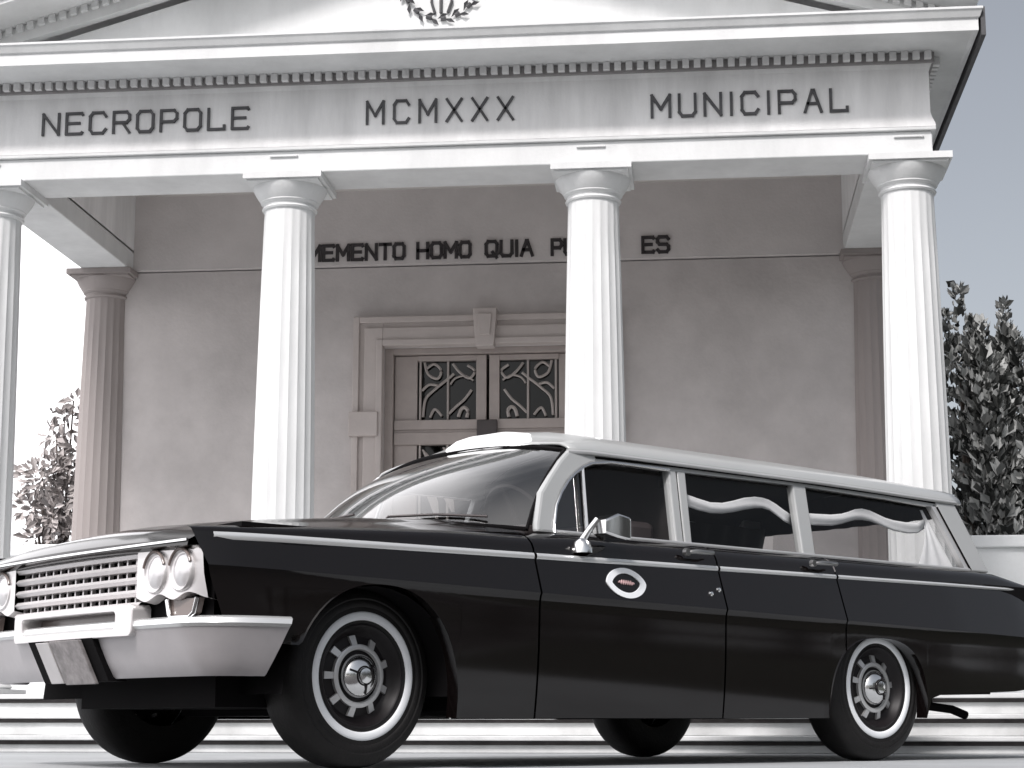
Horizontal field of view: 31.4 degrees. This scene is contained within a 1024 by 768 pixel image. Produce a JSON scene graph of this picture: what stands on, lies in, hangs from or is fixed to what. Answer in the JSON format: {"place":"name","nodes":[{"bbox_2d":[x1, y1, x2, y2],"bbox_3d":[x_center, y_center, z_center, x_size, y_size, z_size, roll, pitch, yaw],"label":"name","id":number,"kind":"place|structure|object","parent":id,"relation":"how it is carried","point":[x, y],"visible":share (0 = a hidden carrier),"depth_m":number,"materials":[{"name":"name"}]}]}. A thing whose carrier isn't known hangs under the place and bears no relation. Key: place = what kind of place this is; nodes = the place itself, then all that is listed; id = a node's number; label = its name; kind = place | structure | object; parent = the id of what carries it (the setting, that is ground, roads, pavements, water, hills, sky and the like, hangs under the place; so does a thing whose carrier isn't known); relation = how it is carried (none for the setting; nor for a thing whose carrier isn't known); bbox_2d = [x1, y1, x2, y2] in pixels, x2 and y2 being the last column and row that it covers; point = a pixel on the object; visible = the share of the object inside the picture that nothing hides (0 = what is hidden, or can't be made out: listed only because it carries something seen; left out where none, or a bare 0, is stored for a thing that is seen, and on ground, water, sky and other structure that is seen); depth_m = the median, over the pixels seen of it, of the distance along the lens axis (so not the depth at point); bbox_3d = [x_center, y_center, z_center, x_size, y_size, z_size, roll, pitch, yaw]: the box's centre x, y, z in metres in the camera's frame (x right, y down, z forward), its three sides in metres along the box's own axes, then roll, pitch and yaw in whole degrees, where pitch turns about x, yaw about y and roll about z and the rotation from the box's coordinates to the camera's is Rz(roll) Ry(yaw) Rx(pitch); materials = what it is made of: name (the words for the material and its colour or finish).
{"place":"outdoors","nodes":[
{"label":"outdoors","id":0,"kind":"place"},
{"bbox_2d":[0,752,1023,767],"bbox_3d":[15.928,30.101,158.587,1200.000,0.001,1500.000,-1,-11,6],"label":"ground","id":1,"kind":"structure","parent":0,"point":[267,760],"depth_m":8.48,"materials":[{"name":"grey concrete"}]},
{"bbox_2d":[10,544,55,693],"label":"boundary wall","id":2,"kind":"structure","parent":1,"relation":"on","point":[33,687],"depth_m":15.49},
{"bbox_2d":[12,447,74,544],"bbox_3d":[-4.249,1.908,16.633,0.738,2.716,0.651,-1,-11,6],"label":"leafy shrub","id":3,"kind":"object","parent":1,"relation":"on","point":[51,498],"visible":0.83,"depth_m":16.76,"materials":[{"name":"grey plant"}]},
{"bbox_2d":[35,387,79,542],"bbox_3d":[-4.152,1.647,16.900,0.611,3.328,0.484,-1,-11,6],"label":"leafy shrub","id":4,"kind":"object","parent":1,"relation":"on","point":[61,434],"visible":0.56,"depth_m":17.10,"materials":[{"name":"grey plant"}]},
{"bbox_2d":[0,432,1023,767],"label":"hearse","id":5,"kind":"object","parent":1,"relation":"on","point":[636,600],"visible":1,"depth_m":7.54,"materials":[{"name":"black paint"}]},
{"bbox_2d":[375,494,469,719],"bbox_3d":[-0.660,1.087,8.960,1.065,1.108,0.286,9,-14,-40],"label":"front door","id":6,"kind":"structure","parent":5,"relation":"in","point":[378,513],"depth_m":9.16,"materials":[{"name":"black paint"}]},
{"bbox_2d":[451,718,537,719],"bbox_3d":[0.025,1.378,9.566,0.800,0.753,0.180,9,-14,-40],"label":"rear door","id":7,"kind":"structure","parent":5,"relation":"in","point":[451,718],"depth_m":9.45,"materials":[{"name":"black paint"}]},
{"bbox_2d":[520,461,726,717],"bbox_3d":[0.458,0.844,7.671,1.065,1.108,0.353,9,-14,-40],"label":"front door","id":8,"kind":"structure","parent":5,"relation":"in","point":[629,628],"depth_m":7.55,"materials":[{"name":"black paint"}]},
{"bbox_2d":[702,546,846,717],"bbox_3d":[1.186,1.126,8.227,0.800,0.753,0.180,9,-14,-40],"label":"rear door","id":9,"kind":"structure","parent":5,"relation":"in","point":[786,616],"depth_m":8.16,"materials":[{"name":"black paint"}]},
{"bbox_2d":[926,506,967,567],"bbox_3d":[2.250,0.801,9.419,0.218,0.334,0.050,1,-11,-4],"label":"rear window frame","id":10,"kind":"structure","parent":5,"relation":"in","point":[932,510],"depth_m":9.41,"materials":[{"name":"metal"}]},
{"bbox_2d":[0,0,1023,753],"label":"mausoleum","id":11,"kind":"structure","parent":1,"relation":"on","point":[326,256],"depth_m":12.91,"materials":[{"name":"stone"}]},
{"bbox_2d":[393,355,486,521],"bbox_3d":[-0.593,1.143,14.950,0.768,2.800,0.075,-1,-11,6],"label":"door","id":12,"kind":"structure","parent":11,"relation":"in","point":[440,401],"depth_m":15.12,"materials":[{"name":"paint"}]},
{"bbox_2d":[489,353,565,433],"bbox_3d":[0.195,1.128,14.870,0.768,2.800,0.075,-1,-11,6],"label":"door","id":13,"kind":"structure","parent":11,"relation":"in","point":[527,391],"depth_m":15.09,"materials":[{"name":"paint"}]},
{"bbox_2d":[941,280,1023,534],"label":"leafy shrub","id":14,"kind":"object","parent":1,"relation":"on","point":[974,392],"visible":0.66,"depth_m":15.84,"materials":[{"name":"grey plant"}]},
{"bbox_2d":[956,535,1023,692],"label":"boundary wall","id":15,"kind":"structure","parent":1,"relation":"on","point":[1001,556],"depth_m":14.84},
{"bbox_2d":[963,295,1023,534],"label":"leafy shrub","id":16,"kind":"object","parent":1,"relation":"on","point":[1007,342],"visible":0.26,"depth_m":16.12,"materials":[{"name":"grey plant"}]},
{"bbox_2d":[1012,414,1023,534],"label":"leafy shrub","id":17,"kind":"object","parent":1,"relation":"on","point":[1019,441],"visible":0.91,"depth_m":15.69,"materials":[{"name":"grey plant"}]},
{"bbox_2d":[11,0,1023,544],"label":"sky","id":18,"kind":"structure","parent":0,"point":[979,199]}
]}

